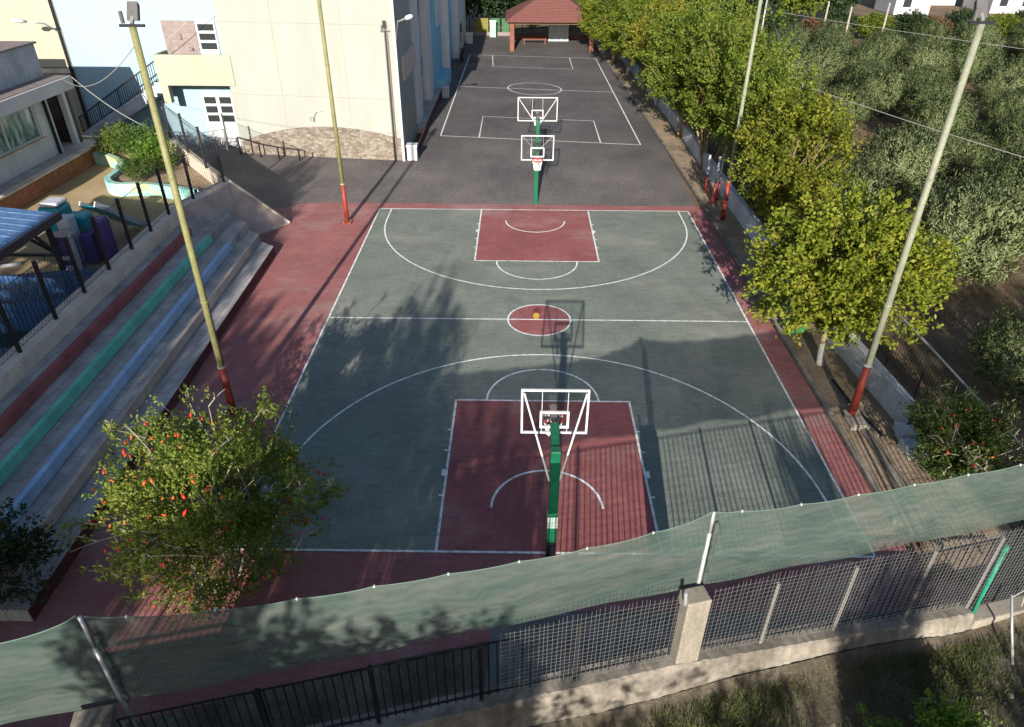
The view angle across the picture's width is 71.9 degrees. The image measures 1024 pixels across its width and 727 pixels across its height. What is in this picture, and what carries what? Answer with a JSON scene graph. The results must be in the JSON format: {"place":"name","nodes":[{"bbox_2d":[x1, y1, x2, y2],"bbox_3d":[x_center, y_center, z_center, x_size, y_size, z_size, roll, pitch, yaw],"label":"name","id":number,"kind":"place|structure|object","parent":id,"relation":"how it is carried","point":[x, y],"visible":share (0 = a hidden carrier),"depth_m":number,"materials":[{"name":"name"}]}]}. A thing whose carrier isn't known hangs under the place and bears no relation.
{"place":"outdoors","nodes":[
{"label":"outdoors","id":0,"kind":"place"},
{"bbox_2d":[0,139,100,193],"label":"terrace paving","id":1,"kind":"structure","parent":0,"point":[70,148],"depth_m":32.39,"materials":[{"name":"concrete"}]},
{"bbox_2d":[0,41,82,184],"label":"single storey house","id":2,"kind":"structure","parent":1,"relation":"on","point":[38,123],"depth_m":31.39,"materials":[{"name":"grey concrete"}]},
{"bbox_2d":[0,105,48,161],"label":"window","id":3,"kind":"structure","parent":2,"relation":"in","point":[20,128],"depth_m":30.93,"materials":[{"name":"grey glass"}]},
{"bbox_2d":[0,164,174,303],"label":"play yard sand","id":4,"kind":"structure","parent":0,"point":[88,186],"depth_m":29.93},
{"bbox_2d":[0,299,64,357],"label":"play mat","id":5,"kind":"object","parent":4,"relation":"on","point":[5,341],"depth_m":20.89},
{"bbox_2d":[0,297,67,333],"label":"picket fence","id":6,"kind":"object","parent":5,"relation":"on","point":[30,306],"visible":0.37,"depth_m":20.84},
{"bbox_2d":[0,207,72,291],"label":"pergola","id":7,"kind":"object","parent":4,"relation":"on","point":[19,228],"visible":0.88,"depth_m":21.72,"materials":[{"name":"blue metal"}]},
{"bbox_2d":[0,144,96,208],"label":"terrace wall","id":8,"kind":"structure","parent":4,"relation":"on","point":[26,192],"depth_m":31.31,"materials":[{"name":"red brick"}]},
{"bbox_2d":[0,267,97,302],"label":"picket fence","id":9,"kind":"object","parent":4,"relation":"on","point":[11,279],"visible":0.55,"depth_m":22.61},
{"bbox_2d":[38,197,146,272],"bbox_3d":[-15.401,-5.166,25.783,2.450,2.020,4.284,1,33,0],"label":"playhouse","id":10,"kind":"object","parent":4,"relation":"on","point":[70,224],"visible":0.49,"depth_m":24.79,"materials":[{"name":"teal plastic"}]},
{"bbox_2d":[93,149,212,199],"bbox_3d":[-17.193,-8.952,32.962,3.743,0.550,9.659,-24,40,-32],"label":"wavy planter","id":11,"kind":"object","parent":4,"relation":"on","point":[116,183],"visible":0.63,"depth_m":31.68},
{"bbox_2d":[90,119,133,154],"bbox_3d":[-19.354,-11.001,34.600,2.564,1.738,2.056,-23,40,-31],"label":"shrub","id":12,"kind":"object","parent":11,"relation":"in","point":[102,140],"visible":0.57,"depth_m":34.28,"materials":[{"name":"green plant"}]},
{"bbox_2d":[112,154,154,181],"bbox_3d":[-16.672,-8.712,31.435,1.839,1.284,1.646,-27,42,-35],"label":"shrub","id":13,"kind":"object","parent":11,"relation":"in","point":[138,168],"visible":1,"depth_m":31.25,"materials":[{"name":"green plant"}]},
{"bbox_2d":[109,117,168,158],"bbox_3d":[-17.893,-10.583,33.800,2.468,1.926,2.758,9,34,13],"label":"shrub","id":14,"kind":"object","parent":11,"relation":"in","point":[126,142],"visible":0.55,"depth_m":33.52,"materials":[{"name":"green plant"}]},
{"bbox_2d":[124,132,181,171],"bbox_3d":[-16.331,-9.713,32.453,2.345,1.978,2.302,-7,34,-10],"label":"shrub","id":15,"kind":"object","parent":11,"relation":"in","point":[149,149],"visible":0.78,"depth_m":32.08,"materials":[{"name":"green plant"}]},
{"bbox_2d":[48,0,241,147],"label":"blue house","id":16,"kind":"structure","parent":0,"point":[190,69],"depth_m":38.06,"materials":[{"name":"paint"}]},
{"bbox_2d":[194,20,220,53],"bbox_3d":[-16.285,-17.001,38.036,1.050,2.750,0.095,1,33,0],"label":"glazed door","id":17,"kind":"structure","parent":16,"relation":"in","point":[206,32],"depth_m":37.69,"materials":[{"name":"grey"}]},
{"bbox_2d":[201,93,241,145],"bbox_3d":[-16.478,-13.834,40.090,1.700,2.900,0.095,1,33,0],"label":"glazed door","id":18,"kind":"structure","parent":16,"relation":"in","point":[219,110],"depth_m":39.97,"materials":[{"name":"grey"}]},
{"bbox_2d":[188,36,695,209],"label":"asphalt yard","id":19,"kind":"structure","parent":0,"point":[468,167],"depth_m":39.67,"materials":[{"name":"asphalt"}]},
{"bbox_2d":[0,0,90,134],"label":"yellow house","id":20,"kind":"structure","parent":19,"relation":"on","point":[50,53],"depth_m":38.10,"materials":[{"name":"paint"}]},
{"bbox_2d":[81,135,229,183],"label":"yard wall","id":21,"kind":"structure","parent":19,"relation":"on","point":[179,149],"depth_m":32.86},
{"bbox_2d":[212,0,441,160],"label":"cream building","id":22,"kind":"structure","parent":19,"relation":"on","point":[387,95],"depth_m":37.30,"materials":[{"name":"paint"}]},
{"bbox_2d":[469,16,594,35],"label":"board fence","id":23,"kind":"object","parent":19,"relation":"on","point":[481,24],"visible":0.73,"depth_m":76.04,"materials":[{"name":"black paint"}]},
{"bbox_2d":[521,135,553,203],"bbox_3d":[1.104,-8.518,31.582,1.503,3.500,1.497,-28,42,-36],"label":"basketball hoop","id":24,"kind":"object","parent":19,"relation":"on","point":[537,160],"visible":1,"depth_m":30.86,"materials":[{"name":"white metal"}]},
{"bbox_2d":[440,55,640,144],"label":"asphalt lines","id":25,"kind":"object","parent":19,"relation":"on","point":[547,94],"visible":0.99,"depth_m":49.04,"materials":[{"name":"paint"}]},
{"bbox_2d":[505,0,593,51],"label":"gazebo","id":26,"kind":"object","parent":19,"relation":"on","point":[560,12],"visible":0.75,"depth_m":67.17,"materials":[{"name":"tile"}]},
{"bbox_2d":[589,35,881,492],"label":"kerb","id":27,"kind":"structure","parent":19,"relation":"on","point":[854,455],"depth_m":22.50,"materials":[{"name":"concrete"}]},
{"bbox_2d":[429,0,459,88],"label":"blue wing","id":28,"kind":"structure","parent":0,"point":[444,30],"depth_m":54.74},
{"bbox_2d":[0,202,991,726],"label":"red court surround","id":29,"kind":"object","parent":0,"point":[270,336],"visible":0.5,"depth_m":15.40,"materials":[{"name":"paint"}]},
{"bbox_2d":[0,497,77,610],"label":"dark shrub","id":30,"kind":"object","parent":29,"relation":"on","point":[17,545],"visible":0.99,"depth_m":13.80,"materials":[{"name":"green plant"}]},
{"bbox_2d":[0,181,274,620],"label":"stepped bleacher","id":31,"kind":"object","parent":29,"relation":"on","point":[123,338],"visible":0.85,"depth_m":19.47,"materials":[{"name":"concrete"}]},
{"bbox_2d":[0,101,224,365],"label":"fence","id":32,"kind":"object","parent":31,"relation":"on","point":[7,323],"visible":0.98,"depth_m":22.68,"materials":[{"name":"metal"}]},
{"bbox_2d":[118,1,242,417],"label":"floodlight pole","id":33,"kind":"object","parent":29,"relation":"on","point":[133,11],"visible":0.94,"depth_m":16.01,"materials":[{"name":"metal"}]},
{"bbox_2d":[44,383,352,614],"bbox_3d":[-5.824,2.744,13.572,5.104,4.393,5.061,1,33,0],"label":"pomegranate shrub","id":34,"kind":"object","parent":29,"relation":"on","point":[198,471],"visible":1,"depth_m":13.05,"materials":[{"name":"green plant"}]},
{"bbox_2d":[184,180,289,234],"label":"concrete ramp","id":35,"kind":"structure","parent":29,"relation":"on","point":[258,216],"depth_m":29.75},
{"bbox_2d":[126,641,489,726],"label":"fence","id":36,"kind":"object","parent":29,"relation":"on","point":[233,712],"visible":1,"depth_m":12.52,"materials":[{"name":"metal"}]},
{"bbox_2d":[317,0,352,223],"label":"floodlight pole","id":37,"kind":"object","parent":29,"relation":"on","point":[341,175],"visible":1,"depth_m":28.69,"materials":[{"name":"metal"}]},
{"bbox_2d":[236,209,872,555],"bbox_3d":[0.873,-1.485,23.936,14.200,0.001,20.570,1,33,0],"label":"green court","id":38,"kind":"object","parent":29,"relation":"on","point":[704,454],"visible":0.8,"depth_m":21.27,"materials":[{"name":"paint"}]},
{"bbox_2d":[438,210,655,551],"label":"red key areas","id":39,"kind":"object","parent":38,"relation":"on","point":[493,449],"visible":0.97,"depth_m":17.84,"materials":[{"name":"paint"}]},
{"bbox_2d":[220,208,875,557],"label":"court lines","id":40,"kind":"object","parent":38,"relation":"on","point":[646,474],"visible":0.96,"depth_m":20.24,"materials":[{"name":"paint"}]},
{"bbox_2d":[521,389,589,555],"bbox_3d":[0.855,2.166,14.888,1.244,3.720,1.290,28,42,36],"label":"basketball hoop","id":41,"kind":"object","parent":29,"relation":"on","point":[554,476],"visible":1,"depth_m":14.23,"materials":[{"name":"green metal"}]},
{"bbox_2d":[484,612,874,686],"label":"grey paving","id":42,"kind":"structure","parent":0,"point":[559,619],"depth_m":13.59,"materials":[{"name":"concrete"}]},
{"bbox_2d":[466,0,1023,612],"bbox_3d":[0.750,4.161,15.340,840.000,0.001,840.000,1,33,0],"label":"ground","id":43,"kind":"structure","parent":0,"point":[946,340],"depth_m":24.26,"materials":[{"name":"soil"}]},
{"bbox_2d":[465,0,513,30],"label":"backdrop tree","id":44,"kind":"object","parent":43,"relation":"on","point":[486,8],"visible":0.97,"depth_m":77.63,"materials":[{"name":"green plant"}]},
{"bbox_2d":[70,528,1023,726],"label":"boundary fence","id":45,"kind":"object","parent":43,"relation":"on","point":[687,659],"visible":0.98,"depth_m":11.80,"materials":[{"name":"metal"}]},
{"bbox_2d":[77,615,137,726],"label":"net post","id":46,"kind":"object","parent":45,"relation":"attached to","point":[104,660],"visible":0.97,"depth_m":9.35,"materials":[{"name":"metal"}]},
{"bbox_2d":[0,464,1023,724],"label":"shade net","id":47,"kind":"object","parent":46,"relation":"hanging from","point":[52,670],"visible":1,"depth_m":10.24,"materials":[{"name":"fabric"}]},
{"bbox_2d":[696,510,719,585],"bbox_3d":[3.082,3.755,11.602,0.180,3.650,0.097,1,33,0],"label":"net post","id":48,"kind":"object","parent":45,"relation":"attached to","point":[712,542],"visible":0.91,"depth_m":11.04,"materials":[{"name":"metal"}]},
{"bbox_2d":[971,544,1009,614],"bbox_3d":[8.827,4.043,13.091,0.103,1.808,0.234,20,38,27],"label":"green pipe","id":49,"kind":"object","parent":45,"relation":"attached to","point":[982,594],"visible":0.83,"depth_m":13.03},
{"bbox_2d":[671,0,755,121],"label":"wall tree","id":50,"kind":"object","parent":43,"relation":"on","point":[716,7],"visible":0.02,"depth_m":42.28,"materials":[{"name":"green plant"}]},
{"bbox_2d":[676,39,794,158],"bbox_3d":[11.899,-14.188,37.990,5.756,6.356,5.422,20,38,27],"label":"wall tree","id":51,"kind":"object","parent":43,"relation":"on","point":[696,90],"visible":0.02,"depth_m":37.68,"materials":[{"name":"green plant"}]},
{"bbox_2d":[705,41,823,201],"bbox_3d":[11.142,-10.601,31.610,4.970,7.273,5.159,18,37,25],"label":"wall tree","id":52,"kind":"object","parent":43,"relation":"on","point":[760,86],"visible":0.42,"depth_m":30.46,"materials":[{"name":"green plant"}]},
{"bbox_2d":[762,8,805,32],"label":"hedge tree","id":53,"kind":"object","parent":43,"relation":"on","point":[769,20],"visible":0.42,"depth_m":72.44,"materials":[{"name":"green plant"}]},
{"bbox_2d":[766,26,806,55],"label":"olive tree","id":54,"kind":"object","parent":43,"relation":"on","point":[796,38],"visible":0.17,"depth_m":57.38,"materials":[{"name":"green plant"}]},
{"bbox_2d":[723,81,868,231],"bbox_3d":[10.668,-7.527,27.353,5.434,6.730,5.261,5,33,8],"label":"wall tree","id":55,"kind":"object","parent":43,"relation":"on","point":[787,173],"visible":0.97,"depth_m":26.13,"materials":[{"name":"green plant"}]},
{"bbox_2d":[769,47,829,94],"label":"olive tree","id":56,"kind":"object","parent":43,"relation":"on","point":[806,65],"visible":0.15,"depth_m":50.20,"materials":[{"name":"green plant"}]},
{"bbox_2d":[770,0,831,20],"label":"backdrop tree","id":57,"kind":"object","parent":43,"relation":"on","point":[797,5],"visible":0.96,"depth_m":82.33,"materials":[{"name":"green plant"}]},
{"bbox_2d":[792,36,853,87],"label":"olive tree","id":58,"kind":"object","parent":43,"relation":"on","point":[840,62],"visible":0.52,"depth_m":53.00,"materials":[{"name":"green plant"}]},
{"bbox_2d":[810,16,854,43],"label":"olive tree","id":59,"kind":"object","parent":43,"relation":"on","point":[821,27],"visible":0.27,"depth_m":65.91,"materials":[{"name":"green plant"}]},
{"bbox_2d":[816,80,876,128],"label":"olive tree","id":60,"kind":"object","parent":43,"relation":"on","point":[855,95],"visible":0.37,"depth_m":43.33,"materials":[{"name":"green plant"}]},
{"bbox_2d":[804,156,905,232],"bbox_3d":[13.790,-6.852,29.623,4.748,3.418,4.367,-3,33,-6],"label":"olive tree","id":61,"kind":"object","parent":43,"relation":"on","point":[871,180],"visible":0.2,"depth_m":28.95,"materials":[{"name":"green plant"}]},
{"bbox_2d":[838,57,890,91],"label":"olive tree","id":62,"kind":"object","parent":43,"relation":"on","point":[853,74],"visible":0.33,"depth_m":50.18,"materials":[{"name":"green plant"}]},
{"bbox_2d":[838,40,896,82],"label":"olive tree","id":63,"kind":"object","parent":43,"relation":"on","point":[862,53],"visible":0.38,"depth_m":53.57,"materials":[{"name":"green plant"}]},
{"bbox_2d":[849,11,900,37],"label":"hedge tree","id":64,"kind":"object","parent":43,"relation":"on","point":[873,20],"visible":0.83,"depth_m":73.65,"materials":[{"name":"green plant"}]},
{"bbox_2d":[856,31,910,64],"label":"olive tree","id":65,"kind":"object","parent":43,"relation":"on","point":[898,42],"visible":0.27,"depth_m":56.24,"materials":[{"name":"green plant"}]},
{"bbox_2d":[851,62,916,117],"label":"olive tree","id":66,"kind":"object","parent":43,"relation":"on","point":[893,101],"visible":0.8,"depth_m":46.18,"materials":[{"name":"green plant"}]},
{"bbox_2d":[746,174,1023,530],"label":"orchard fence","id":67,"kind":"object","parent":43,"relation":"on","point":[946,365],"visible":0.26,"depth_m":19.82,"materials":[{"name":"grey metal"}]},
{"bbox_2d":[874,0,931,14],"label":"white house","id":68,"kind":"structure","parent":43,"relation":"on","point":[898,6],"depth_m":92.62,"materials":[{"name":"grey"}]},
{"bbox_2d":[852,119,956,202],"bbox_3d":[18.189,-9.448,33.073,4.457,4.097,4.380,18,37,25],"label":"olive tree","id":69,"kind":"object","parent":43,"relation":"on","point":[909,159],"visible":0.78,"depth_m":32.41,"materials":[{"name":"green plant"}]},
{"bbox_2d":[890,7,932,41],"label":"hedge tree","id":70,"kind":"object","parent":43,"relation":"on","point":[906,18],"visible":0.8,"depth_m":72.98,"materials":[{"name":"green plant"}]},
{"bbox_2d":[893,34,956,81],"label":"olive tree","id":71,"kind":"object","parent":43,"relation":"on","point":[912,54],"visible":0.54,"depth_m":53.26,"materials":[{"name":"green plant"}]},
{"bbox_2d":[904,19,951,49],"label":"olive tree","id":72,"kind":"object","parent":43,"relation":"on","point":[924,27],"visible":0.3,"depth_m":65.03,"materials":[{"name":"green plant"}]},
{"bbox_2d":[901,64,957,96],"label":"olive tree","id":73,"kind":"object","parent":43,"relation":"on","point":[925,71],"visible":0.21,"depth_m":49.38,"materials":[{"name":"green plant"}]},
{"bbox_2d":[903,25,956,67],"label":"olive tree","id":74,"kind":"object","parent":43,"relation":"on","point":[934,33],"visible":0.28,"depth_m":57.35,"materials":[{"name":"green plant"}]},
{"bbox_2d":[893,72,974,127],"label":"olive tree","id":75,"kind":"object","parent":43,"relation":"on","point":[917,90],"visible":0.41,"depth_m":43.91,"materials":[{"name":"green plant"}]},
{"bbox_2d":[899,91,984,148],"bbox_3d":[24.024,-13.274,39.351,4.533,3.752,4.169,16,36,22],"label":"olive tree","id":76,"kind":"object","parent":43,"relation":"on","point":[929,110],"visible":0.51,"depth_m":38.60,"materials":[{"name":"green plant"}]},
{"bbox_2d":[923,125,1002,181],"bbox_3d":[22.806,-10.669,36.024,4.091,2.901,3.762,5,33,7],"label":"olive tree","id":77,"kind":"object","parent":43,"relation":"on","point":[975,150],"visible":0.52,"depth_m":35.21,"materials":[{"name":"green plant"}]},
{"bbox_2d":[903,165,1023,291],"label":"olive tree","id":78,"kind":"object","parent":43,"relation":"on","point":[937,213],"visible":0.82,"depth_m":24.94,"materials":[{"name":"green plant"}]},
{"bbox_2d":[937,37,1007,85],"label":"olive tree","id":79,"kind":"object","parent":43,"relation":"on","point":[963,48],"visible":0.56,"depth_m":54.47,"materials":[{"name":"green plant"}]},
{"bbox_2d":[949,20,1006,62],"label":"olive tree","id":80,"kind":"object","parent":43,"relation":"on","point":[968,32],"visible":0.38,"depth_m":61.17,"materials":[{"name":"green plant"}]},
{"bbox_2d":[954,136,1023,242],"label":"olive tree","id":81,"kind":"object","parent":43,"relation":"on","point":[1005,173],"visible":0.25,"depth_m":29.05,"materials":[{"name":"green plant"}]},
{"bbox_2d":[959,306,1023,407],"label":"olive tree","id":82,"kind":"object","parent":43,"relation":"on","point":[1011,333],"visible":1,"depth_m":20.03,"materials":[{"name":"green plant"}]},
{"bbox_2d":[962,0,1023,13],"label":"white house","id":83,"kind":"structure","parent":43,"relation":"on","point":[1000,6],"depth_m":94.21,"materials":[{"name":"grey"}]},
{"bbox_2d":[969,52,1023,112],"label":"olive tree","id":84,"kind":"object","parent":43,"relation":"on","point":[1011,70],"visible":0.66,"depth_m":46.87,"materials":[{"name":"green plant"}]},
{"bbox_2d":[974,86,1023,137],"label":"olive tree","id":85,"kind":"object","parent":43,"relation":"on","point":[999,106],"visible":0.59,"depth_m":42.22,"materials":[{"name":"green plant"}]},
{"bbox_2d":[975,100,1023,177],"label":"olive tree","id":86,"kind":"object","parent":43,"relation":"on","point":[1011,125],"visible":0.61,"depth_m":35.99,"materials":[{"name":"green plant"}]},
{"bbox_2d":[987,12,1023,38],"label":"hedge tree","id":87,"kind":"object","parent":43,"relation":"on","point":[1002,21],"visible":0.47,"depth_m":73.48,"materials":[{"name":"green plant"}]},
{"bbox_2d":[1001,24,1023,63],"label":"olive tree","id":88,"kind":"object","parent":43,"relation":"on","point":[1017,42],"visible":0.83,"depth_m":62.69,"materials":[{"name":"green plant"}]},
{"bbox_2d":[533,612,1023,726],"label":"dirt verge","id":89,"kind":"structure","parent":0,"point":[833,705],"depth_m":12.35,"materials":[{"name":"soil"}]},
{"bbox_2d":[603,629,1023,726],"bbox_3d":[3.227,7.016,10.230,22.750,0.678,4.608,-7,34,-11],"label":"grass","id":90,"kind":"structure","parent":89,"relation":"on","point":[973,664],"depth_m":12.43,"materials":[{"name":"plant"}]},
{"bbox_2d":[855,701,903,726],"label":"green bush","id":91,"kind":"object","parent":89,"relation":"on","point":[878,723],"visible":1,"depth_m":11.37,"materials":[{"name":"green plant"}]},
{"bbox_2d":[889,685,1002,726],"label":"green bush","id":92,"kind":"object","parent":89,"relation":"on","point":[948,716],"visible":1,"depth_m":11.24,"materials":[{"name":"green plant"}]},
{"bbox_2d":[595,36,1023,600],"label":"planting bed","id":93,"kind":"object","parent":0,"point":[846,378],"visible":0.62,"depth_m":20.69,"materials":[{"name":"soil"}]},
{"bbox_2d":[576,0,609,53],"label":"wall tree","id":94,"kind":"object","parent":93,"relation":"on","point":[586,13],"visible":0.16,"depth_m":64.62,"materials":[{"name":"green plant"}]},
{"bbox_2d":[587,0,633,63],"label":"wall tree","id":95,"kind":"object","parent":93,"relation":"on","point":[605,5],"visible":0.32,"depth_m":61.01,"materials":[{"name":"green plant"}]},
{"bbox_2d":[590,0,645,74],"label":"wall tree","id":96,"kind":"object","parent":93,"relation":"on","point":[612,31],"visible":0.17,"depth_m":57.08,"materials":[{"name":"green plant"}]},
{"bbox_2d":[612,0,678,88],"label":"wall tree","id":97,"kind":"object","parent":93,"relation":"on","point":[637,12],"visible":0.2,"depth_m":51.46,"materials":[{"name":"green plant"}]},
{"bbox_2d":[619,0,697,105],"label":"wall tree","id":98,"kind":"object","parent":93,"relation":"on","point":[639,29],"visible":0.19,"depth_m":46.04,"materials":[{"name":"green plant"}]},
{"bbox_2d":[632,0,738,138],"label":"wall tree","id":99,"kind":"object","parent":93,"relation":"on","point":[665,49],"visible":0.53,"depth_m":39.18,"materials":[{"name":"green plant"}]},
{"bbox_2d":[674,0,795,168],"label":"wall tree","id":100,"kind":"object","parent":93,"relation":"on","point":[717,59],"visible":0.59,"depth_m":34.09,"materials":[{"name":"green plant"}]},
{"bbox_2d":[718,0,762,220],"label":"floodlight pole","id":101,"kind":"object","parent":93,"relation":"on","point":[727,188],"visible":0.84,"depth_m":28.77,"materials":[{"name":"metal"}]},
{"bbox_2d":[609,40,915,424],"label":"white wall","id":102,"kind":"structure","parent":93,"relation":"on","point":[886,389],"depth_m":22.00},
{"bbox_2d":[737,178,969,365],"bbox_3d":[9.606,-2.496,20.511,5.223,5.792,5.854,-28,42,-36],"label":"wall tree","id":103,"kind":"object","parent":93,"relation":"on","point":[870,248],"visible":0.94,"depth_m":19.38,"materials":[{"name":"green plant"}]},
{"bbox_2d":[843,409,868,430],"bbox_3d":[9.291,1.539,19.150,0.470,0.180,0.750,1,33,0],"label":"pole footing","id":104,"kind":"object","parent":93,"relation":"on","point":[857,422],"visible":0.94,"depth_m":18.99,"materials":[{"name":"concrete"}]},
{"bbox_2d":[860,429,949,548],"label":"drain kerb","id":105,"kind":"structure","parent":93,"relation":"on","point":[883,460],"depth_m":17.71,"materials":[{"name":"concrete"}]},
{"bbox_2d":[892,421,932,459],"bbox_3d":[10.432,1.963,18.345,0.865,0.315,1.316,1,33,0],"label":"rubble","id":106,"kind":"object","parent":93,"relation":"on","point":[906,440],"visible":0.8,"depth_m":18.27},
{"bbox_2d":[843,0,995,414],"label":"floodlight pole","id":107,"kind":"object","parent":93,"relation":"on","point":[980,11],"visible":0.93,"depth_m":15.92,"materials":[{"name":"metal"}]},
{"bbox_2d":[898,377,1023,481],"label":"pomegranate shrub","id":108,"kind":"object","parent":93,"relation":"on","point":[979,435],"visible":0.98,"depth_m":16.38,"materials":[{"name":"green plant"}]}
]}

